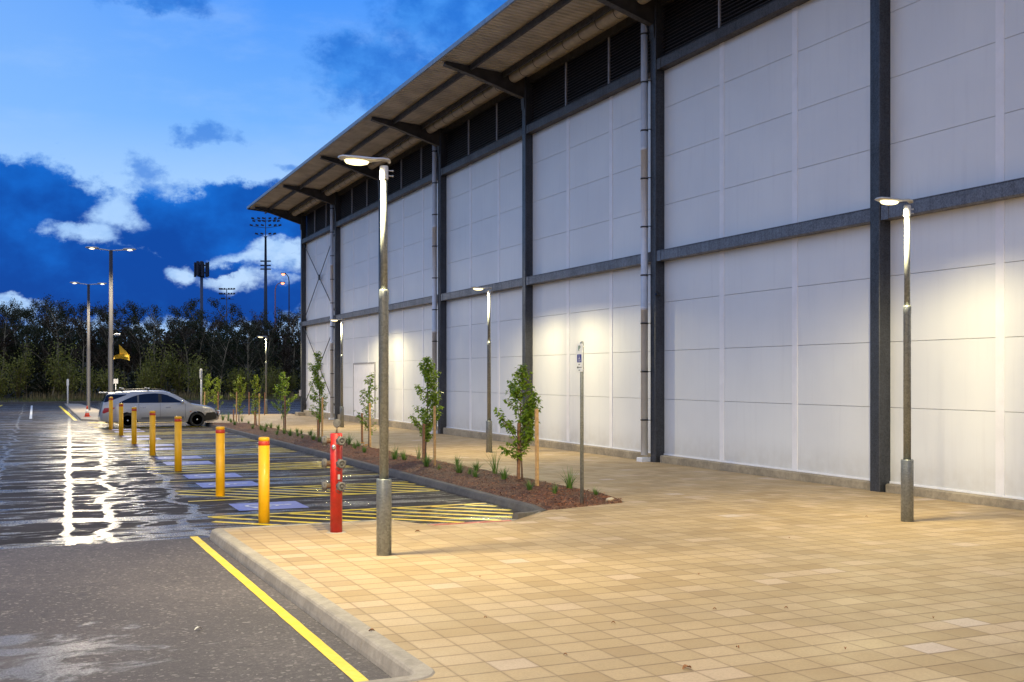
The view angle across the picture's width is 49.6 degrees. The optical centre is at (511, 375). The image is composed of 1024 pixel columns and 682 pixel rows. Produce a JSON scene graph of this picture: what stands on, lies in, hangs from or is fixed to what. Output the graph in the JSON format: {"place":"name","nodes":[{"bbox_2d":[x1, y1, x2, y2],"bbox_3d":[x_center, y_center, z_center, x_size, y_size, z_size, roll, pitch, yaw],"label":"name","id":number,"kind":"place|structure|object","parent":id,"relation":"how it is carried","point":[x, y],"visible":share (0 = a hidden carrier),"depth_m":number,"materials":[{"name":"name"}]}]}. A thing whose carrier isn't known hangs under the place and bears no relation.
{"place":"outdoors","nodes":[
{"label":"outdoors","id":0,"kind":"place"},
{"bbox_2d":[0,388,300,401],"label":"verge","id":1,"kind":"structure","parent":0,"point":[31,392],"depth_m":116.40,"materials":[{"name":"green plant"}]},
{"bbox_2d":[0,314,17,375],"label":"woodland tree","id":2,"kind":"object","parent":1,"relation":"on","point":[5,343],"visible":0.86,"depth_m":110.09,"materials":[{"name":"green plant"}]},
{"bbox_2d":[0,296,22,394],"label":"woodland tree","id":3,"kind":"object","parent":1,"relation":"on","point":[7,312],"visible":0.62,"depth_m":116.83,"materials":[{"name":"green plant"}]},
{"bbox_2d":[0,336,38,398],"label":"woodland shrub","id":4,"kind":"object","parent":1,"relation":"on","point":[19,384],"visible":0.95,"depth_m":108.06,"materials":[{"name":"green plant"}]},
{"bbox_2d":[0,309,40,396],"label":"woodland tree","id":5,"kind":"object","parent":1,"relation":"on","point":[28,314],"visible":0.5,"depth_m":113.00,"materials":[{"name":"green plant"}]},
{"bbox_2d":[13,321,42,395],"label":"woodland tree","id":6,"kind":"object","parent":1,"relation":"on","point":[26,333],"visible":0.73,"depth_m":109.23,"materials":[{"name":"green plant"}]},
{"bbox_2d":[17,308,53,394],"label":"woodland tree","id":7,"kind":"object","parent":1,"relation":"on","point":[34,338],"visible":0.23,"depth_m":114.76,"materials":[{"name":"green plant"}]},
{"bbox_2d":[24,322,54,386],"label":"woodland tree","id":8,"kind":"object","parent":1,"relation":"on","point":[38,334],"visible":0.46,"depth_m":112.72,"materials":[{"name":"green plant"}]},
{"bbox_2d":[20,302,61,379],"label":"woodland tree","id":9,"kind":"object","parent":1,"relation":"on","point":[32,308],"visible":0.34,"depth_m":116.20,"materials":[{"name":"green plant"}]},
{"bbox_2d":[24,371,75,397],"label":"woodland shrub","id":10,"kind":"object","parent":1,"relation":"on","point":[42,389],"visible":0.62,"depth_m":109.40,"materials":[{"name":"green plant"}]},
{"bbox_2d":[19,303,86,395],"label":"woodland tree","id":11,"kind":"object","parent":1,"relation":"on","point":[46,320],"visible":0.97,"depth_m":108.62,"materials":[{"name":"green plant"}]},
{"bbox_2d":[29,293,77,371],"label":"woodland tree","id":12,"kind":"object","parent":1,"relation":"on","point":[44,300],"visible":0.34,"depth_m":121.81,"materials":[{"name":"green plant"}]},
{"bbox_2d":[39,337,85,396],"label":"woodland shrub","id":13,"kind":"object","parent":1,"relation":"on","point":[58,366],"visible":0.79,"depth_m":108.19,"materials":[{"name":"green plant"}]},
{"bbox_2d":[42,300,82,395],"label":"woodland tree","id":14,"kind":"object","parent":1,"relation":"on","point":[61,309],"visible":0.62,"depth_m":112.37,"materials":[{"name":"green plant"}]},
{"bbox_2d":[51,357,83,398],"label":"woodland shrub","id":15,"kind":"object","parent":1,"relation":"on","point":[71,375],"visible":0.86,"depth_m":107.90,"materials":[{"name":"green plant"}]},
{"bbox_2d":[55,302,90,394],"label":"woodland tree","id":16,"kind":"object","parent":1,"relation":"on","point":[82,310],"visible":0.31,"depth_m":118.00,"materials":[{"name":"green plant"}]},
{"bbox_2d":[54,306,107,394],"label":"woodland tree","id":17,"kind":"object","parent":1,"relation":"on","point":[75,323],"visible":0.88,"depth_m":111.83,"materials":[{"name":"green plant"}]},
{"bbox_2d":[77,365,99,396],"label":"woodland shrub","id":18,"kind":"object","parent":1,"relation":"on","point":[92,384],"visible":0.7,"depth_m":109.19,"materials":[{"name":"green plant"}]},
{"bbox_2d":[83,319,106,371],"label":"woodland tree","id":19,"kind":"object","parent":1,"relation":"on","point":[93,347],"visible":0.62,"depth_m":113.10,"materials":[{"name":"green plant"}]},
{"bbox_2d":[90,317,122,370],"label":"woodland tree","id":20,"kind":"object","parent":1,"relation":"on","point":[106,337],"visible":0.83,"depth_m":112.45,"materials":[{"name":"green plant"}]},
{"bbox_2d":[92,308,121,370],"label":"woodland tree","id":21,"kind":"object","parent":1,"relation":"on","point":[115,314],"visible":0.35,"depth_m":119.01,"materials":[{"name":"green plant"}]},
{"bbox_2d":[91,365,129,393],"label":"woodland shrub","id":22,"kind":"object","parent":1,"relation":"on","point":[118,386],"visible":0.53,"depth_m":110.18,"materials":[{"name":"green plant"}]},
{"bbox_2d":[91,302,133,382],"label":"woodland tree","id":23,"kind":"object","parent":1,"relation":"on","point":[116,321],"visible":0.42,"depth_m":125.67,"materials":[{"name":"green plant"}]},
{"bbox_2d":[90,313,138,385],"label":"woodland tree","id":24,"kind":"object","parent":1,"relation":"on","point":[102,345],"visible":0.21,"depth_m":118.35,"materials":[{"name":"green plant"}]},
{"bbox_2d":[118,326,141,390],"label":"woodland tree","id":25,"kind":"object","parent":1,"relation":"on","point":[127,346],"visible":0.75,"depth_m":113.52,"materials":[{"name":"green plant"}]},
{"bbox_2d":[116,299,151,358],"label":"woodland tree","id":26,"kind":"object","parent":1,"relation":"on","point":[130,305],"visible":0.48,"depth_m":121.62,"materials":[{"name":"green plant"}]},
{"bbox_2d":[119,315,158,372],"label":"woodland tree","id":27,"kind":"object","parent":1,"relation":"on","point":[133,322],"visible":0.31,"depth_m":117.93,"materials":[{"name":"green plant"}]},
{"bbox_2d":[124,328,157,387],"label":"woodland tree","id":28,"kind":"object","parent":1,"relation":"on","point":[138,343],"visible":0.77,"depth_m":113.86,"materials":[{"name":"green plant"}]},
{"bbox_2d":[135,366,156,389],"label":"woodland shrub","id":29,"kind":"object","parent":1,"relation":"on","point":[143,380],"visible":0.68,"depth_m":111.05,"materials":[{"name":"green plant"}]},
{"bbox_2d":[132,362,161,389],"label":"woodland shrub","id":30,"kind":"object","parent":1,"relation":"on","point":[149,378],"visible":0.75,"depth_m":111.45,"materials":[{"name":"green plant"}]},
{"bbox_2d":[0,395,299,401],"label":"verge grass","id":31,"kind":"structure","parent":1,"relation":"on","point":[22,399],"depth_m":105.25,"materials":[{"name":"green plant"}]},
{"bbox_2d":[135,304,164,389],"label":"woodland tree","id":32,"kind":"object","parent":1,"relation":"on","point":[160,331],"visible":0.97,"depth_m":114.16,"materials":[{"name":"green plant"}]},
{"bbox_2d":[0,324,300,396],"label":"thicket","id":33,"kind":"object","parent":1,"relation":"on","point":[132,377],"visible":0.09,"depth_m":119.42,"materials":[{"name":"green plant"}]},
{"bbox_2d":[141,336,175,390],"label":"woodland shrub","id":34,"kind":"object","parent":1,"relation":"on","point":[161,372],"visible":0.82,"depth_m":113.19,"materials":[{"name":"green plant"}]},
{"bbox_2d":[144,309,178,390],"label":"woodland tree","id":35,"kind":"object","parent":1,"relation":"on","point":[159,338],"visible":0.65,"depth_m":116.44,"materials":[{"name":"green plant"}]},
{"bbox_2d":[139,305,187,391],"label":"woodland tree","id":36,"kind":"object","parent":1,"relation":"on","point":[144,322],"visible":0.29,"depth_m":120.62,"materials":[{"name":"green plant"}]},
{"bbox_2d":[148,322,181,385],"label":"woodland tree","id":37,"kind":"object","parent":1,"relation":"on","point":[168,342],"visible":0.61,"depth_m":116.02,"materials":[{"name":"green plant"}]},
{"bbox_2d":[161,340,194,395],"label":"woodland shrub","id":38,"kind":"object","parent":1,"relation":"on","point":[176,376],"visible":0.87,"depth_m":114.63,"materials":[{"name":"green plant"}]},
{"bbox_2d":[168,316,203,391],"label":"woodland tree","id":39,"kind":"object","parent":1,"relation":"on","point":[184,335],"visible":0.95,"depth_m":114.54,"materials":[{"name":"green plant"}]},
{"bbox_2d":[165,308,208,388],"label":"woodland tree","id":40,"kind":"object","parent":1,"relation":"on","point":[177,331],"visible":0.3,"depth_m":122.12,"materials":[{"name":"green plant"}]},
{"bbox_2d":[180,353,211,395],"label":"woodland shrub","id":41,"kind":"object","parent":1,"relation":"on","point":[196,373],"visible":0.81,"depth_m":112.05,"materials":[{"name":"green plant"}]},
{"bbox_2d":[180,303,212,361],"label":"woodland tree","id":42,"kind":"object","parent":1,"relation":"on","point":[198,314],"visible":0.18,"depth_m":126.43,"materials":[{"name":"green plant"}]},
{"bbox_2d":[182,317,216,379],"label":"woodland tree","id":43,"kind":"object","parent":1,"relation":"on","point":[195,348],"visible":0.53,"depth_m":119.00,"materials":[{"name":"green plant"}]},
{"bbox_2d":[173,302,236,376],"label":"woodland tree","id":44,"kind":"object","parent":1,"relation":"on","point":[192,308],"visible":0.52,"depth_m":120.56,"materials":[{"name":"green plant"}]},
{"bbox_2d":[192,309,230,387],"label":"woodland tree","id":45,"kind":"object","parent":1,"relation":"on","point":[214,327],"visible":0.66,"depth_m":117.65,"materials":[{"name":"green plant"}]},
{"bbox_2d":[204,326,244,394],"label":"woodland tree","id":46,"kind":"object","parent":1,"relation":"on","point":[222,364],"visible":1,"depth_m":114.38,"materials":[{"name":"green plant"}]},
{"bbox_2d":[207,297,245,383],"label":"woodland tree","id":47,"kind":"object","parent":1,"relation":"on","point":[214,304],"visible":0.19,"depth_m":132.38,"materials":[{"name":"green plant"}]},
{"bbox_2d":[211,303,249,373],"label":"woodland tree","id":48,"kind":"object","parent":1,"relation":"on","point":[232,307],"visible":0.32,"depth_m":129.31,"materials":[{"name":"green plant"}]},
{"bbox_2d":[215,367,250,395],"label":"woodland shrub","id":49,"kind":"object","parent":1,"relation":"on","point":[232,386],"visible":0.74,"depth_m":115.40,"materials":[{"name":"green plant"}]},
{"bbox_2d":[220,317,252,368],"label":"woodland tree","id":50,"kind":"object","parent":1,"relation":"on","point":[229,333],"visible":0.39,"depth_m":124.80,"materials":[{"name":"green plant"}]},
{"bbox_2d":[226,364,258,395],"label":"woodland shrub","id":51,"kind":"object","parent":1,"relation":"on","point":[244,381],"visible":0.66,"depth_m":115.64,"materials":[{"name":"green plant"}]},
{"bbox_2d":[224,309,269,392],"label":"woodland tree","id":52,"kind":"object","parent":1,"relation":"on","point":[232,357],"visible":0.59,"depth_m":118.47,"materials":[{"name":"green plant"}]},
{"bbox_2d":[235,318,262,393],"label":"woodland tree","id":53,"kind":"object","parent":1,"relation":"on","point":[251,334],"visible":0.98,"depth_m":116.76,"materials":[{"name":"green plant"}]},
{"bbox_2d":[258,365,280,396],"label":"woodland shrub","id":54,"kind":"object","parent":1,"relation":"on","point":[269,387],"visible":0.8,"depth_m":115.11,"materials":[{"name":"green plant"}]},
{"bbox_2d":[259,317,281,369],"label":"woodland tree","id":55,"kind":"object","parent":1,"relation":"on","point":[277,339],"visible":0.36,"depth_m":124.03,"materials":[{"name":"green plant"}]},
{"bbox_2d":[252,307,293,394],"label":"woodland tree","id":56,"kind":"object","parent":1,"relation":"on","point":[268,326],"visible":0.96,"depth_m":115.98,"materials":[{"name":"green plant"}]},
{"bbox_2d":[260,362,290,395],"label":"woodland shrub","id":57,"kind":"object","parent":1,"relation":"on","point":[276,372],"visible":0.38,"depth_m":119.64,"materials":[{"name":"green plant"}]},
{"bbox_2d":[271,319,300,394],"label":"woodland tree","id":58,"kind":"object","parent":1,"relation":"on","point":[292,339],"visible":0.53,"depth_m":122.44,"materials":[{"name":"green plant"}]},
{"bbox_2d":[272,308,300,378],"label":"woodland tree","id":59,"kind":"object","parent":1,"relation":"on","point":[294,320],"visible":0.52,"depth_m":125.24,"materials":[{"name":"green plant"}]},
{"bbox_2d":[278,332,298,392],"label":"woodland tree","id":60,"kind":"object","parent":1,"relation":"on","point":[286,352],"visible":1,"depth_m":117.66,"materials":[{"name":"green plant"}]},
{"bbox_2d":[277,369,300,395],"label":"woodland shrub","id":61,"kind":"object","parent":1,"relation":"on","point":[291,386],"visible":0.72,"depth_m":120.20,"materials":[{"name":"green plant"}]},
{"bbox_2d":[1,347,300,388],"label":"wooded bank","id":62,"kind":"structure","parent":0,"point":[128,378],"depth_m":136.38,"materials":[{"name":"green plant"}]},
{"bbox_2d":[0,537,391,681],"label":"road","id":63,"kind":"structure","parent":0,"point":[138,611],"depth_m":9.78,"materials":[{"name":"grey asphalt"}]},
{"bbox_2d":[190,536,367,681],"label":"edge line","id":64,"kind":"object","parent":63,"relation":"on","point":[341,663],"visible":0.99,"depth_m":9.87,"materials":[{"name":"yellow paint"}]},
{"bbox_2d":[210,519,434,681],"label":"kerb","id":65,"kind":"structure","parent":63,"relation":"on","point":[395,662],"depth_m":9.62,"materials":[{"name":"concrete"}]},
{"bbox_2d":[0,0,507,343],"label":"sky","id":66,"kind":"structure","parent":0,"point":[151,127],"materials":[{"name":"blue"}]},
{"bbox_2d":[0,401,546,548],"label":"car park","id":67,"kind":"structure","parent":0,"point":[66,479],"depth_m":22.11,"materials":[{"name":"grey asphalt"}]},
{"bbox_2d":[65,404,103,421],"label":"traffic island","id":68,"kind":"structure","parent":67,"relation":"on","point":[78,410],"depth_m":70.92,"materials":[{"name":"concrete"}]},
{"bbox_2d":[70,282,106,409],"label":"double lamp","id":69,"kind":"object","parent":68,"relation":"on","point":[88,345],"visible":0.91,"depth_m":73.42,"materials":[{"name":"metal"}]},
{"bbox_2d":[85,246,135,423],"bbox_3d":[-19.342,-1.755,53.500,2.300,8.890,0.340,0,0,-23],"label":"double lamp","id":70,"kind":"object","parent":67,"relation":"on","point":[110,363],"visible":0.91,"depth_m":53.42,"materials":[{"name":"metal"}]},
{"bbox_2d":[131,407,136,443],"bbox_3d":[-12.639,1.767,37.106,0.170,1.433,0.170,0,0,-23],"label":"bollard","id":71,"kind":"object","parent":67,"relation":"on","point":[134,424],"visible":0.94,"depth_m":37.03,"materials":[{"name":"yellow metal"}]},
{"bbox_2d":[0,399,300,403],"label":"kerb","id":72,"kind":"structure","parent":67,"relation":"on","point":[101,401],"depth_m":103.86,"materials":[{"name":"concrete"}]},
{"bbox_2d":[149,411,155,454],"bbox_3d":[-10.234,1.731,31.582,0.170,1.462,0.170,0,0,-23],"label":"bollard","id":73,"kind":"object","parent":67,"relation":"on","point":[152,432],"visible":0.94,"depth_m":31.52,"materials":[{"name":"yellow metal"}]},
{"bbox_2d":[98,387,219,427],"bbox_3d":[-16.087,1.437,50.696,5.230,1.790,2.330,0,0,-23],"label":"parked car","id":74,"kind":"object","parent":67,"relation":"on","point":[165,405],"visible":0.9,"depth_m":49.79,"materials":[{"name":"silver metal"}]},
{"bbox_2d":[174,416,181,470],"bbox_3d":[-7.838,1.695,26.044,0.170,1.492,0.170,0,0,-23],"label":"bollard","id":75,"kind":"object","parent":67,"relation":"on","point":[177,443],"visible":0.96,"depth_m":25.98,"materials":[{"name":"yellow metal"}]},
{"bbox_2d":[184,473,241,478],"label":"access square","id":76,"kind":"structure","parent":67,"relation":"on","point":[191,476],"depth_m":24.79,"materials":[{"name":"blue paint"}]},
{"bbox_2d":[216,426,224,495],"bbox_3d":[-5.397,1.678,20.524,0.170,1.485,0.170,0,0,-23],"label":"bollard","id":77,"kind":"object","parent":67,"relation":"on","point":[220,460],"visible":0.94,"depth_m":20.45,"materials":[{"name":"yellow metal"}]},
{"bbox_2d":[196,481,257,487],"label":"access square","id":78,"kind":"structure","parent":67,"relation":"on","point":[229,484],"depth_m":22.67,"materials":[{"name":"blue paint"}]},
{"bbox_2d":[257,336,267,413],"bbox_3d":[-14.567,0.064,64.774,0.640,4.761,0.280,0,0,-23],"label":"street lamp","id":79,"kind":"object","parent":67,"relation":"on","point":[266,401],"visible":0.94,"depth_m":64.81,"materials":[{"name":"metal"}]},
{"bbox_2d":[258,437,269,522],"bbox_3d":[-3.729,1.663,16.681,0.170,1.485,0.170,0,0,-23],"label":"bollard","id":80,"kind":"object","parent":67,"relation":"on","point":[263,479],"visible":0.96,"depth_m":16.61,"materials":[{"name":"yellow metal"}]},
{"bbox_2d":[229,501,308,510],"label":"access square","id":81,"kind":"structure","parent":67,"relation":"on","point":[273,505],"depth_m":18.87,"materials":[{"name":"blue paint"}]},
{"bbox_2d":[92,422,512,524],"bbox_3d":[-10.569,2.275,36.561,4.875,0.156,44.501,0,0,-23],"label":"bay marking","id":82,"kind":"object","parent":67,"relation":"on","point":[233,450],"visible":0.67,"depth_m":20.82,"materials":[{"name":"yellow paint"}]},
{"bbox_2d":[203,414,545,520],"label":"garden kerb","id":83,"kind":"structure","parent":67,"relation":"on","point":[524,509],"depth_m":22.05,"materials":[{"name":"concrete"}]},
{"bbox_2d":[213,422,621,509],"bbox_3d":[-5.645,2.118,34.031,1.830,0.218,36.038,0,0,-23],"label":"garden bed","id":84,"kind":"object","parent":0,"point":[270,433],"visible":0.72,"depth_m":22.61,"materials":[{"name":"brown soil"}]},
{"bbox_2d":[229,375,246,421],"bbox_3d":[-12.985,1.139,52.707,0.920,2.431,0.706,0,0,-23],"label":"young tree","id":85,"kind":"object","parent":84,"relation":"on","point":[241,393],"visible":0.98,"depth_m":52.69,"materials":[{"name":"green plant"}]},
{"bbox_2d":[250,374,261,424],"bbox_3d":[-11.042,1.114,47.833,0.566,2.360,0.658,0,0,-23],"label":"young tree","id":86,"kind":"object","parent":84,"relation":"on","point":[254,394],"visible":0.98,"depth_m":47.84,"materials":[{"name":"green plant"}]},
{"bbox_2d":[271,371,297,428],"bbox_3d":[-9.156,1.076,44.789,1.092,2.496,0.747,0,0,-2],"label":"young tree","id":87,"kind":"object","parent":84,"relation":"on","point":[282,376],"visible":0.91,"depth_m":44.73,"materials":[{"name":"green plant"}]},
{"bbox_2d":[307,351,328,435],"bbox_3d":[-6.780,0.711,38.839,0.767,3.181,0.861,0,0,-23],"label":"young tree","id":88,"kind":"object","parent":84,"relation":"on","point":[317,379],"visible":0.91,"depth_m":38.86,"materials":[{"name":"green plant"}]},
{"bbox_2d":[353,372,378,446],"bbox_3d":[-4.387,1.083,33.231,0.744,2.394,0.839,0,0,-23],"label":"young tree","id":89,"kind":"object","parent":84,"relation":"on","point":[365,408],"visible":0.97,"depth_m":33.26,"materials":[{"name":"green plant"}]},
{"bbox_2d":[408,356,443,454],"bbox_3d":[-2.033,0.870,26.924,0.799,2.696,0.822,0,0,12],"label":"young tree","id":90,"kind":"object","parent":84,"relation":"on","point":[427,370],"visible":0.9,"depth_m":26.82,"materials":[{"name":"green plant"}]},
{"bbox_2d":[433,406,435,464],"bbox_3d":[-1.772,1.471,25.396,0.053,1.556,0.053,0,1,-18],"label":"tree stake","id":91,"kind":"object","parent":84,"relation":"on","point":[434,435],"visible":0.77,"depth_m":25.37,"materials":[{"name":"brown wood"}]},
{"bbox_2d":[493,363,542,479],"bbox_3d":[0.147,0.960,21.660,0.865,2.427,0.906,0,0,17],"label":"young tree","id":92,"kind":"object","parent":84,"relation":"on","point":[527,416],"visible":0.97,"depth_m":21.65,"materials":[{"name":"green plant"}]},
{"bbox_2d":[535,409,538,485],"bbox_3d":[0.456,1.410,20.320,0.053,1.607,0.053,-1,1,-38],"label":"tree stake","id":93,"kind":"object","parent":84,"relation":"on","point":[536,446],"visible":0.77,"depth_m":20.30,"materials":[{"name":"brown wood"}]},
{"bbox_2d":[576,341,583,503],"bbox_3d":[1.111,0.854,17.734,0.082,2.805,0.222,0,0,-23],"label":"parking sign","id":94,"kind":"object","parent":84,"relation":"on","point":[580,357],"visible":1,"depth_m":17.71,"materials":[{"name":"metal"}]},
{"bbox_2d":[204,414,1023,681],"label":"pavement","id":95,"kind":"structure","parent":0,"point":[874,591],"depth_m":11.17,"materials":[{"name":"beige tile"}]},
{"bbox_2d":[321,419,345,533],"bbox_3d":[-2.308,1.369,14.602,0.285,1.595,0.388,0,0,-60],"label":"fire hydrant","id":96,"kind":"object","parent":95,"relation":"on","point":[336,463],"visible":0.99,"depth_m":14.55,"materials":[{"name":"metal"}]},
{"bbox_2d":[329,319,343,426],"bbox_3d":[-7.351,-0.004,46.590,0.640,4.761,0.280,0,0,-23],"label":"street lamp","id":97,"kind":"object","parent":95,"relation":"on","point":[342,413],"visible":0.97,"depth_m":46.63,"materials":[{"name":"metal"}]},
{"bbox_2d":[338,155,392,555],"bbox_3d":[-1.664,-0.121,12.667,0.640,4.761,0.280,0,0,-23],"label":"street lamp","id":98,"kind":"object","parent":95,"relation":"on","point":[383,514],"visible":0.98,"depth_m":12.70,"materials":[{"name":"metal"}]},
{"bbox_2d":[471,287,492,452],"bbox_3d":[-0.825,-0.065,30.478,0.640,4.762,0.280,0,0,-23],"label":"street lamp","id":99,"kind":"object","parent":95,"relation":"on","point":[488,435],"visible":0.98,"depth_m":30.51,"materials":[{"name":"metal"}]},
{"bbox_2d":[435,512,546,525],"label":"pavement ramp","id":100,"kind":"structure","parent":95,"relation":"on","point":[540,516],"depth_m":16.25,"materials":[{"name":"concrete"}]},
{"bbox_2d":[247,0,1023,509],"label":"industrial hall","id":101,"kind":"structure","parent":95,"relation":"on","point":[681,222],"depth_m":25.32,"materials":[{"name":"metal"}]},
{"bbox_2d":[353,362,375,417],"bbox_3d":[-6.860,0.650,51.290,0.119,2.500,3.634,0,0,-23],"label":"double door","id":102,"kind":"structure","parent":101,"relation":"in","point":[360,372],"depth_m":51.50,"materials":[{"name":"metal"}]},
{"bbox_2d":[875,197,913,521],"bbox_3d":[5.397,-0.121,15.607,0.640,4.762,0.280,0,0,-23],"label":"street lamp","id":103,"kind":"object","parent":95,"relation":"on","point":[907,488],"visible":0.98,"depth_m":15.64,"materials":[{"name":"metal"}]},
{"label":"ground","id":104,"kind":"structure","parent":0,"visible":0},
{"bbox_2d":[194,261,208,334],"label":"phone mast","id":105,"kind":"object","parent":104,"relation":"on","point":[201,269],"visible":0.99,"depth_m":179.62,"materials":[{"name":"black metal"}]},
{"bbox_2d":[250,217,281,330],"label":"floodlight mast","id":106,"kind":"object","parent":104,"relation":"on","point":[265,265],"visible":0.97,"depth_m":229.83,"materials":[{"name":"grey metal"}]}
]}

